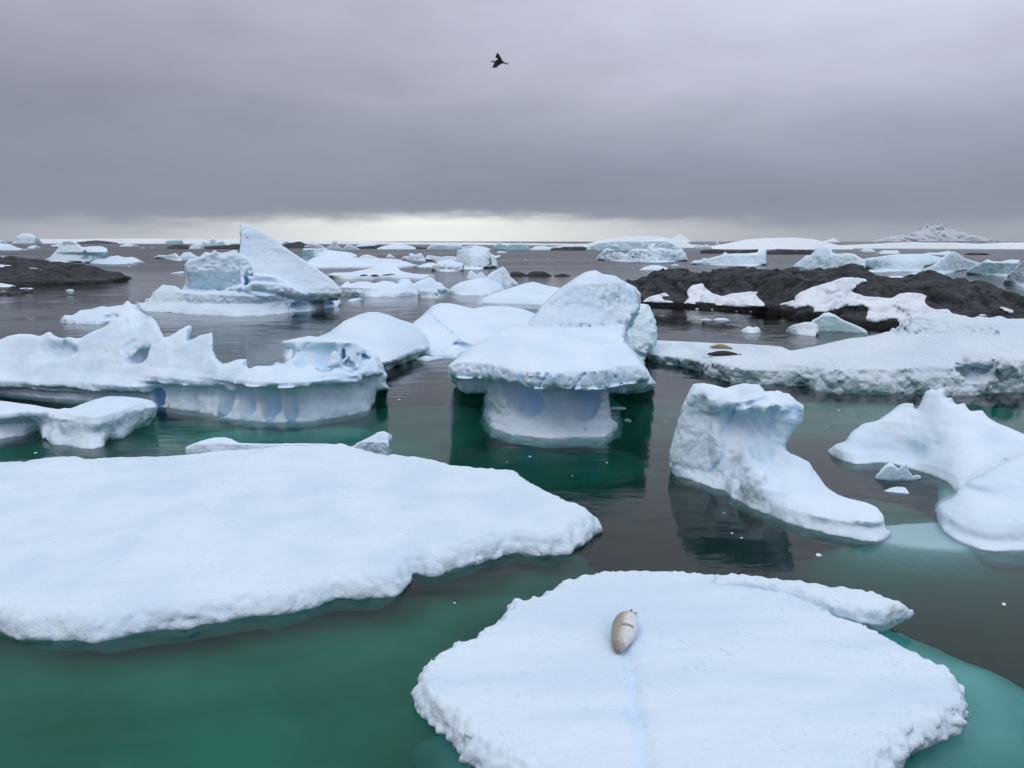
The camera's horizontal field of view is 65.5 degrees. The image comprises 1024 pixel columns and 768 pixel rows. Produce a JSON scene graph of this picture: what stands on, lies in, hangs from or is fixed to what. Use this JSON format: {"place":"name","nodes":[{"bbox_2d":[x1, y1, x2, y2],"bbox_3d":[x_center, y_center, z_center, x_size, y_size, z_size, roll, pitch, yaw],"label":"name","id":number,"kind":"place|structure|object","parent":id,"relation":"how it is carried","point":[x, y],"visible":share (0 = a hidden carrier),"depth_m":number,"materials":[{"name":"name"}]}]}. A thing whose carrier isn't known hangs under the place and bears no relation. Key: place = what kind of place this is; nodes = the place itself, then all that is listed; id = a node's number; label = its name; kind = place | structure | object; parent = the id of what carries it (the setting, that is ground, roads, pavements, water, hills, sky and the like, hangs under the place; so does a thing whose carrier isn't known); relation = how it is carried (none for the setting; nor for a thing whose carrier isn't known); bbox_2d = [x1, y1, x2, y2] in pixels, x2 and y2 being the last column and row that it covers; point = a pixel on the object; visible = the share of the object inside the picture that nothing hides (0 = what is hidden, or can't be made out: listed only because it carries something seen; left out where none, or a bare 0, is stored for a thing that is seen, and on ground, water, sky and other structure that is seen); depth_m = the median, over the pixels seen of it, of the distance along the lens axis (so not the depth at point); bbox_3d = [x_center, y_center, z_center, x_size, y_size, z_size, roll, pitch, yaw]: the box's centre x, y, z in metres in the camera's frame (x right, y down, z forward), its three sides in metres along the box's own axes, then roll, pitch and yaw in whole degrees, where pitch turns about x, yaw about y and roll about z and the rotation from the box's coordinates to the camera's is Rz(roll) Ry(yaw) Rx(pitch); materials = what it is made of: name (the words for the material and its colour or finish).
{"place":"outdoors","nodes":[
{"label":"outdoors","id":0,"kind":"place"},
{"bbox_2d":[39,239,584,245],"bbox_3d":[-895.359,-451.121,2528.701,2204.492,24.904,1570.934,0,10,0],"label":"snowy coast","id":1,"kind":"structure","parent":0,"point":[142,241],"depth_m":2960.75},
{"bbox_2d":[491,53,508,67],"bbox_3d":[-0.673,-16.170,39.796,0.901,0.863,0.535,-5,11,-27],"label":"bird","id":2,"kind":"object","parent":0,"point":[498,61],"visible":1,"depth_m":39.68},
{"bbox_2d":[0,241,1023,767],"bbox_3d":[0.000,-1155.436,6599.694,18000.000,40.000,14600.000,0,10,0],"label":"water","id":3,"kind":"structure","parent":0,"point":[330,685],"depth_m":27.84,"materials":[{"name":"teal liquid"}]},
{"bbox_2d":[0,243,25,249],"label":"iceberg","id":4,"kind":"object","parent":3,"relation":"on","point":[7,247],"visible":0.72,"depth_m":925.98,"materials":[{"name":"white ice"}]},
{"bbox_2d":[11,233,42,243],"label":"iceberg","id":5,"kind":"object","parent":3,"relation":"on","point":[24,238],"visible":0.91,"depth_m":2925.27,"materials":[{"name":"white ice"}]},
{"bbox_2d":[26,245,39,248],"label":"iceberg","id":6,"kind":"object","parent":3,"relation":"on","point":[34,247],"visible":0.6,"depth_m":1097.85,"materials":[{"name":"white ice"}]},
{"bbox_2d":[0,256,130,291],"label":"rock island","id":7,"kind":"object","parent":3,"relation":"on","point":[14,270],"visible":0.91,"depth_m":214.62,"materials":[{"name":"grey stone"}]},
{"bbox_2d":[45,241,107,262],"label":"iceberg","id":8,"kind":"object","parent":3,"relation":"on","point":[70,251],"visible":0.79,"depth_m":409.71,"materials":[{"name":"white ice"}]},
{"bbox_2d":[0,396,157,448],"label":"iceberg","id":9,"kind":"object","parent":3,"relation":"on","point":[96,423],"visible":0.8,"depth_m":44.92,"materials":[{"name":"white ice"}]},
{"bbox_2d":[76,240,117,243],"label":"skerry","id":10,"kind":"structure","parent":3,"relation":"on","point":[95,242],"depth_m":2925.56,"materials":[{"name":"grey stone"}]},
{"bbox_2d":[61,301,148,323],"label":"iceberg","id":11,"kind":"object","parent":3,"relation":"on","point":[128,310],"visible":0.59,"depth_m":108.74,"materials":[{"name":"white ice"}]},
{"bbox_2d":[90,255,144,263],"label":"ice chunk","id":12,"kind":"object","parent":3,"relation":"on","point":[117,259],"visible":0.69,"depth_m":389.88,"materials":[{"name":"white ice"}]},
{"bbox_2d":[120,244,137,246],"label":"iceberg","id":13,"kind":"object","parent":3,"relation":"on","point":[128,245],"visible":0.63,"depth_m":1525.63,"materials":[{"name":"white ice"}]},
{"bbox_2d":[154,253,181,260],"bbox_3d":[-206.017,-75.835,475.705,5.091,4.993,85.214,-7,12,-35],"label":"ice chunk","id":14,"kind":"object","parent":3,"relation":"on","point":[175,256],"visible":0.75,"depth_m":466.30,"materials":[{"name":"white ice"}]},
{"bbox_2d":[164,239,183,244],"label":"iceberg","id":15,"kind":"object","parent":3,"relation":"on","point":[174,242],"visible":0.73,"depth_m":2190.53,"materials":[{"name":"white ice"}]},
{"bbox_2d":[180,252,197,259],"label":"ice chunk","id":16,"kind":"object","parent":3,"relation":"on","point":[186,255],"visible":0.55,"depth_m":461.95,"materials":[{"name":"white ice"}]},
{"bbox_2d":[0,317,388,421],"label":"iceberg","id":17,"kind":"object","parent":3,"relation":"on","point":[313,378],"visible":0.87,"depth_m":53.22,"materials":[{"name":"white ice"}]},
{"bbox_2d":[189,243,204,248],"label":"iceberg","id":18,"kind":"object","parent":3,"relation":"on","point":[197,246],"visible":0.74,"depth_m":1063.27,"materials":[{"name":"white ice"}]},
{"bbox_2d":[167,245,239,248],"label":"skerry","id":19,"kind":"structure","parent":3,"relation":"on","point":[205,247],"depth_m":1097.36,"materials":[{"name":"grey stone"}]},
{"bbox_2d":[190,237,229,245],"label":"iceberg","id":20,"kind":"object","parent":3,"relation":"on","point":[213,241],"visible":0.45,"depth_m":1168.63,"materials":[{"name":"white ice"}]},
{"bbox_2d":[201,250,238,255],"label":"iceberg","id":21,"kind":"object","parent":3,"relation":"on","point":[232,252],"visible":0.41,"depth_m":517.46,"materials":[{"name":"white ice"}]},
{"bbox_2d":[137,224,341,315],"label":"iceberg","id":22,"kind":"object","parent":3,"relation":"on","point":[261,273],"visible":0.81,"depth_m":128.47,"materials":[{"name":"white ice"}]},
{"bbox_2d":[185,437,347,453],"bbox_3d":[-13.101,3.624,42.429,8.986,1.558,1.357,0,10,0],"label":"ice floe","id":23,"kind":"object","parent":3,"relation":"on","point":[214,444],"visible":0.36,"depth_m":41.84,"materials":[{"name":"white ice"}]},
{"bbox_2d":[0,443,601,642],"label":"ice floe","id":24,"kind":"object","parent":3,"relation":"on","point":[98,550],"visible":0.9,"depth_m":28.55,"materials":[{"name":"white ice"}]},
{"bbox_2d":[283,241,325,247],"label":"skerry","id":25,"kind":"structure","parent":3,"relation":"on","point":[298,244],"depth_m":1225.90,"materials":[{"name":"grey stone"}]},
{"bbox_2d":[305,243,325,248],"bbox_3d":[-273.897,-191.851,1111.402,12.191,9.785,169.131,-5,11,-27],"label":"iceberg","id":26,"kind":"object","parent":3,"relation":"on","point":[313,245],"visible":0.65,"depth_m":1107.53,"materials":[{"name":"white ice"}]},
{"bbox_2d":[302,248,357,261],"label":"iceberg","id":27,"kind":"object","parent":3,"relation":"on","point":[308,254],"visible":0.62,"depth_m":418.17,"materials":[{"name":"white ice"}]},
{"bbox_2d":[326,240,342,249],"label":"iceberg","id":28,"kind":"object","parent":3,"relation":"on","point":[333,246],"visible":0.69,"depth_m":973.34,"materials":[{"name":"white ice"}]},
{"bbox_2d":[331,300,340,307],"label":"ice chunk","id":29,"kind":"object","parent":3,"relation":"on","point":[337,303],"visible":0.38,"depth_m":136.44,"materials":[{"name":"white ice"}]},
{"bbox_2d":[343,245,359,249],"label":"iceberg","id":30,"kind":"object","parent":3,"relation":"on","point":[348,247],"visible":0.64,"depth_m":947.26,"materials":[{"name":"white ice"}]},
{"bbox_2d":[348,297,363,300],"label":"ice chunk","id":31,"kind":"object","parent":3,"relation":"on","point":[359,298],"visible":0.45,"depth_m":149.38,"materials":[{"name":"white ice"}]},
{"bbox_2d":[284,312,428,370],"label":"iceberg","id":32,"kind":"object","parent":3,"relation":"on","point":[390,341],"visible":0.57,"depth_m":73.11,"materials":[{"name":"white ice"}]},
{"bbox_2d":[307,256,418,268],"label":"ice floe","id":33,"kind":"object","parent":3,"relation":"on","point":[330,262],"visible":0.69,"depth_m":333.82,"materials":[{"name":"white ice"}]},
{"bbox_2d":[356,243,374,246],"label":"iceberg","id":34,"kind":"object","parent":3,"relation":"on","point":[364,244],"visible":0.47,"depth_m":1462.38,"materials":[{"name":"white ice"}]},
{"bbox_2d":[359,255,377,257],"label":"ice chunk","id":35,"kind":"object","parent":3,"relation":"on","point":[366,256],"visible":0.5,"depth_m":516.12,"materials":[{"name":"white ice"}]},
{"bbox_2d":[353,431,392,453],"bbox_3d":[-8.057,3.375,42.743,3.866,1.918,1.989,2,10,10],"label":"ice chunk","id":36,"kind":"object","parent":3,"relation":"on","point":[379,442],"visible":0.46,"depth_m":41.82,"materials":[{"name":"white ice"}]},
{"bbox_2d":[328,263,434,278],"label":"ice floe","id":37,"kind":"object","parent":3,"relation":"on","point":[380,270],"visible":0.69,"depth_m":240.64,"materials":[{"name":"white ice"}]},
{"bbox_2d":[357,245,426,248],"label":"skerry","id":38,"kind":"structure","parent":3,"relation":"on","point":[370,247],"depth_m":1123.87,"materials":[{"name":"grey stone"}]},
{"bbox_2d":[340,277,448,296],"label":"iceberg","id":39,"kind":"object","parent":3,"relation":"on","point":[404,287],"visible":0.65,"depth_m":162.90,"materials":[{"name":"white ice"}]},
{"bbox_2d":[377,244,415,248],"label":"iceberg","id":40,"kind":"object","parent":3,"relation":"on","point":[397,246],"visible":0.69,"depth_m":1034.29,"materials":[{"name":"white ice"}]},
{"bbox_2d":[401,253,425,260],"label":"iceberg","id":41,"kind":"object","parent":3,"relation":"on","point":[414,257],"visible":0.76,"depth_m":444.02,"materials":[{"name":"white ice"}]},
{"bbox_2d":[419,263,434,266],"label":"ice floe","id":42,"kind":"object","parent":3,"relation":"on","point":[427,265],"visible":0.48,"depth_m":338.92,"materials":[{"name":"white ice"}]},
{"bbox_2d":[418,287,440,297],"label":"ice chunk","id":43,"kind":"object","parent":3,"relation":"on","point":[431,292],"visible":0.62,"depth_m":157.03,"materials":[{"name":"white ice"}]},
{"bbox_2d":[416,356,442,360],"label":"ice chunk","id":44,"kind":"object","parent":3,"relation":"on","point":[426,358],"visible":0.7,"depth_m":74.48,"materials":[{"name":"white ice"}]},
{"bbox_2d":[425,255,455,261],"bbox_3d":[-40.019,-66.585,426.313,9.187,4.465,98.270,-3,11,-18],"label":"ice floe","id":45,"kind":"object","parent":3,"relation":"on","point":[433,258],"visible":0.49,"depth_m":420.60,"materials":[{"name":"white ice"}]},
{"bbox_2d":[427,243,462,249],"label":"iceberg","id":46,"kind":"object","parent":3,"relation":"on","point":[437,246],"visible":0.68,"depth_m":973.77,"materials":[{"name":"white ice"}]},
{"bbox_2d":[431,259,463,271],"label":"iceberg","id":47,"kind":"object","parent":3,"relation":"on","point":[449,265],"visible":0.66,"depth_m":292.06,"materials":[{"name":"white ice"}]},
{"bbox_2d":[413,303,534,357],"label":"iceberg","id":48,"kind":"object","parent":3,"relation":"on","point":[449,330],"visible":0.58,"depth_m":87.22,"materials":[{"name":"white ice"}]},
{"bbox_2d":[467,270,485,278],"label":"ice chunk","id":49,"kind":"object","parent":3,"relation":"on","point":[472,274],"visible":0.51,"depth_m":234.21,"materials":[{"name":"white ice"}]},
{"bbox_2d":[453,246,500,269],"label":"iceberg","id":50,"kind":"object","parent":3,"relation":"on","point":[477,258],"visible":0.73,"depth_m":322.07,"materials":[{"name":"white ice"}]},
{"bbox_2d":[462,245,491,249],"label":"iceberg","id":51,"kind":"object","parent":3,"relation":"on","point":[465,247],"visible":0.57,"depth_m":974.11,"materials":[{"name":"white ice"}]},
{"bbox_2d":[447,267,517,295],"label":"iceberg","id":52,"kind":"object","parent":3,"relation":"on","point":[498,280],"visible":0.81,"depth_m":169.50,"materials":[{"name":"white ice"}]},
{"bbox_2d":[493,242,504,249],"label":"iceberg","id":53,"kind":"object","parent":3,"relation":"on","point":[499,246],"visible":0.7,"depth_m":921.89,"materials":[{"name":"ice"}]},
{"bbox_2d":[505,243,528,250],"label":"iceberg","id":54,"kind":"object","parent":3,"relation":"on","point":[517,247],"visible":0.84,"depth_m":898.57,"materials":[{"name":"white ice"}]},
{"bbox_2d":[478,282,558,308],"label":"iceberg","id":55,"kind":"object","parent":3,"relation":"on","point":[532,295],"visible":0.57,"depth_m":136.65,"materials":[{"name":"white ice"}]},
{"bbox_2d":[510,271,526,275],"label":"rock","id":56,"kind":"object","parent":3,"relation":"on","point":[514,273],"visible":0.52,"depth_m":252.10,"materials":[{"name":"grey stone"}]},
{"bbox_2d":[527,271,551,275],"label":"rock","id":57,"kind":"object","parent":3,"relation":"on","point":[539,273],"visible":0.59,"depth_m":252.06,"materials":[{"name":"grey stone"}]},
{"bbox_2d":[530,246,551,249],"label":"iceberg","id":58,"kind":"object","parent":3,"relation":"on","point":[541,248],"visible":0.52,"depth_m":948.75,"materials":[{"name":"white ice"}]},
{"bbox_2d":[448,270,655,437],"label":"iceberg","id":59,"kind":"object","parent":3,"relation":"on","point":[565,361],"visible":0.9,"depth_m":47.26,"materials":[{"name":"white ice"}]},
{"bbox_2d":[551,247,586,249],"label":"skerry","id":60,"kind":"structure","parent":3,"relation":"on","point":[572,248],"depth_m":924.41,"materials":[{"name":"grey stone"}]},
{"bbox_2d":[558,244,584,247],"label":"iceberg","id":61,"kind":"object","parent":3,"relation":"on","point":[576,245],"visible":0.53,"depth_m":1062.55,"materials":[{"name":"white ice"}]},
{"bbox_2d":[610,406,625,408],"bbox_3d":[7.012,1.613,53.211,1.165,0.292,0.760,0,10,0],"label":"ice chunk","id":62,"kind":"object","parent":3,"relation":"on","point":[617,407],"visible":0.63,"depth_m":52.92,"materials":[{"name":"grey ice"}]},
{"bbox_2d":[586,239,683,250],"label":"iceberg","id":63,"kind":"object","parent":3,"relation":"on","point":[621,245],"visible":0.69,"depth_m":858.72,"materials":[{"name":"white ice"}]},
{"bbox_2d":[627,304,656,363],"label":"iceberg","id":64,"kind":"object","parent":3,"relation":"on","point":[642,333],"visible":0.5,"depth_m":72.41,"materials":[{"name":"white ice"}]},
{"bbox_2d":[596,243,687,262],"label":"iceberg","id":65,"kind":"object","parent":3,"relation":"on","point":[651,253],"visible":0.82,"depth_m":422.59,"materials":[{"name":"white ice"}]},
{"bbox_2d":[640,265,667,269],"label":"ice floe","id":66,"kind":"object","parent":3,"relation":"on","point":[654,267],"visible":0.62,"depth_m":303.23,"materials":[{"name":"white ice"}]},
{"bbox_2d":[411,571,968,767],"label":"ice floe","id":67,"kind":"object","parent":3,"relation":"on","point":[701,671],"visible":0.94,"depth_m":18.93,"materials":[{"name":"white ice"}]},
{"bbox_2d":[611,609,637,652],"bbox_3d":[3.037,6.478,21.338,0.682,0.684,2.260,3,11,15],"label":"seal","id":68,"kind":"object","parent":67,"relation":"on","point":[624,629],"visible":1,"depth_m":20.80,"materials":[{"name":"fur"}]},
{"bbox_2d":[692,244,710,248],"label":"iceberg","id":69,"kind":"object","parent":3,"relation":"on","point":[706,246],"visible":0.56,"depth_m":1095.51,"materials":[{"name":"white ice"}]},
{"bbox_2d":[690,249,766,265],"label":"iceberg","id":70,"kind":"object","parent":3,"relation":"on","point":[759,258],"visible":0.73,"depth_m":358.95,"materials":[{"name":"white ice"}]},
{"bbox_2d":[701,249,757,252],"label":"skerry","id":71,"kind":"structure","parent":3,"relation":"on","point":[726,251],"depth_m":702.75,"materials":[{"name":"grey stone"}]},
{"bbox_2d":[740,326,760,333],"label":"ice chunk","id":72,"kind":"object","parent":3,"relation":"on","point":[749,329],"visible":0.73,"depth_m":96.67,"materials":[{"name":"white ice"}]},
{"bbox_2d":[669,383,889,540],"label":"iceberg","id":73,"kind":"object","parent":3,"relation":"on","point":[732,440],"visible":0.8,"depth_m":35.52,"materials":[{"name":"white ice"}]},
{"bbox_2d":[767,249,833,253],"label":"skerry","id":74,"kind":"structure","parent":3,"relation":"on","point":[782,251],"depth_m":663.34,"materials":[{"name":"grey stone"}]},
{"bbox_2d":[786,322,818,335],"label":"ice chunk","id":75,"kind":"object","parent":3,"relation":"on","point":[808,328],"visible":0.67,"depth_m":94.81,"materials":[{"name":"white ice"}]},
{"bbox_2d":[713,573,914,633],"bbox_3d":[8.868,6.927,23.830,5.635,1.851,1.464,5,11,27],"label":"ice floe","id":76,"kind":"object","parent":3,"relation":"on","point":[872,610],"visible":0.49,"depth_m":23.02,"materials":[{"name":"white ice"}]},
{"bbox_2d":[626,263,1023,328],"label":"rock island","id":77,"kind":"object","parent":3,"relation":"on","point":[858,295],"visible":0.87,"depth_m":119.47,"materials":[{"name":"grey stone"}]},
{"bbox_2d":[792,246,865,268],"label":"iceberg","id":78,"kind":"object","parent":3,"relation":"on","point":[824,257],"visible":0.76,"depth_m":308.21,"materials":[{"name":"white ice"}]},
{"bbox_2d":[646,313,1023,394],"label":"ice floe","id":79,"kind":"object","parent":3,"relation":"on","point":[952,354],"visible":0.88,"depth_m":62.20,"materials":[{"name":"white ice"}]},
{"bbox_2d":[710,344,732,348],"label":"seal","id":80,"kind":"object","parent":79,"relation":"on","point":[720,346],"visible":0.98,"depth_m":71.59,"materials":[{"name":"beige fur"}]},
{"bbox_2d":[707,351,740,355],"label":"seal","id":81,"kind":"object","parent":79,"relation":"on","point":[722,353],"visible":1,"depth_m":67.82,"materials":[{"name":"fur"}]},
{"bbox_2d":[811,312,866,332],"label":"iceberg","id":82,"kind":"object","parent":3,"relation":"on","point":[827,321],"visible":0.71,"depth_m":97.96,"materials":[{"name":"ice"}]},
{"bbox_2d":[858,248,875,251],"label":"iceberg","id":83,"kind":"object","parent":3,"relation":"on","point":[867,250],"visible":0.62,"depth_m":779.73,"materials":[{"name":"white ice"}]},
{"bbox_2d":[868,270,886,271],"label":"ice floe","id":84,"kind":"object","parent":3,"relation":"on","point":[877,271],"visible":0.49,"depth_m":283.16,"materials":[{"name":"white ice"}]},
{"bbox_2d":[876,250,899,253],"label":"ice floe","id":85,"kind":"object","parent":3,"relation":"on","point":[889,252],"visible":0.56,"depth_m":675.42,"materials":[{"name":"white ice"}]},
{"bbox_2d":[885,487,908,493],"bbox_3d":[17.153,4.936,35.624,1.020,0.686,0.599,3,11,17],"label":"ice chunk","id":86,"kind":"object","parent":3,"relation":"on","point":[899,489],"visible":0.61,"depth_m":35.46,"materials":[{"name":"white ice"}]},
{"bbox_2d":[875,463,920,478],"bbox_3d":[18.223,4.207,37.767,2.338,1.083,0.806,0,10,0],"label":"ice chunk","id":87,"kind":"object","parent":3,"relation":"on","point":[889,471],"visible":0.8,"depth_m":37.37,"materials":[{"name":"white ice"}]},
{"bbox_2d":[864,254,941,271],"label":"iceberg","id":88,"kind":"object","parent":3,"relation":"on","point":[909,262],"visible":0.71,"depth_m":293.74,"materials":[{"name":"white ice"}]},
{"bbox_2d":[828,388,1023,550],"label":"iceberg","id":89,"kind":"object","parent":3,"relation":"on","point":[974,460],"visible":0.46,"depth_m":37.62,"materials":[{"name":"white ice"}]},
{"bbox_2d":[924,251,949,254],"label":"iceberg","id":90,"kind":"object","parent":3,"relation":"on","point":[940,253],"visible":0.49,"depth_m":627.23,"materials":[{"name":"white ice"}]},
{"bbox_2d":[921,252,979,273],"bbox_3d":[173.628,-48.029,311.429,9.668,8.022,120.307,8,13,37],"label":"iceberg","id":91,"kind":"object","parent":3,"relation":"on","point":[950,262],"visible":0.77,"depth_m":281.24,"materials":[{"name":"white ice"}]},
{"bbox_2d":[964,253,989,254],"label":"skerry","id":92,"kind":"structure","parent":3,"relation":"on","point":[976,254],"depth_m":626.71,"materials":[{"name":"grey stone"}]},
{"bbox_2d":[966,259,1019,276],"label":"iceberg","id":93,"kind":"object","parent":3,"relation":"on","point":[987,267],"visible":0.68,"depth_m":252.88,"materials":[{"name":"white ice"}]},
{"bbox_2d":[1003,261,1023,286],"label":"iceberg","id":94,"kind":"object","parent":3,"relation":"on","point":[1015,276],"visible":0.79,"depth_m":199.70,"materials":[{"name":"white ice"}]},
{"bbox_2d":[0,0,1023,240],"label":"sky","id":95,"kind":"structure","parent":0,"point":[311,120],"materials":[{"name":"grey"}]},
{"bbox_2d":[671,234,690,241],"bbox_3d":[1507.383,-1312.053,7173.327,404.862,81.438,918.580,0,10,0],"label":"snowy peak","id":96,"kind":"structure","parent":0,"point":[680,237],"depth_m":7030.63,"materials":[{"name":"white snow"}]},
{"bbox_2d":[711,237,853,248],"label":"snow cap hill","id":97,"kind":"structure","parent":0,"point":[783,243],"depth_m":1043.68,"materials":[{"name":"white snow"}]},
{"bbox_2d":[555,236,1023,248],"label":"snowy coast","id":98,"kind":"structure","parent":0,"point":[902,245],"depth_m":1124.23},
{"bbox_2d":[824,238,838,241],"bbox_3d":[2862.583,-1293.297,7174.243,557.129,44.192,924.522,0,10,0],"label":"snowy peak","id":99,"kind":"structure","parent":0,"point":[832,240],"depth_m":7002.09,"materials":[{"name":"white snow"}]},
{"bbox_2d":[869,223,1004,241],"bbox_3d":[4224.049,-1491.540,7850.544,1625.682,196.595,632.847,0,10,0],"label":"snowy mountain","id":100,"kind":"structure","parent":0,"point":[941,232],"depth_m":7706.97,"materials":[{"name":"white snow"}]}
]}

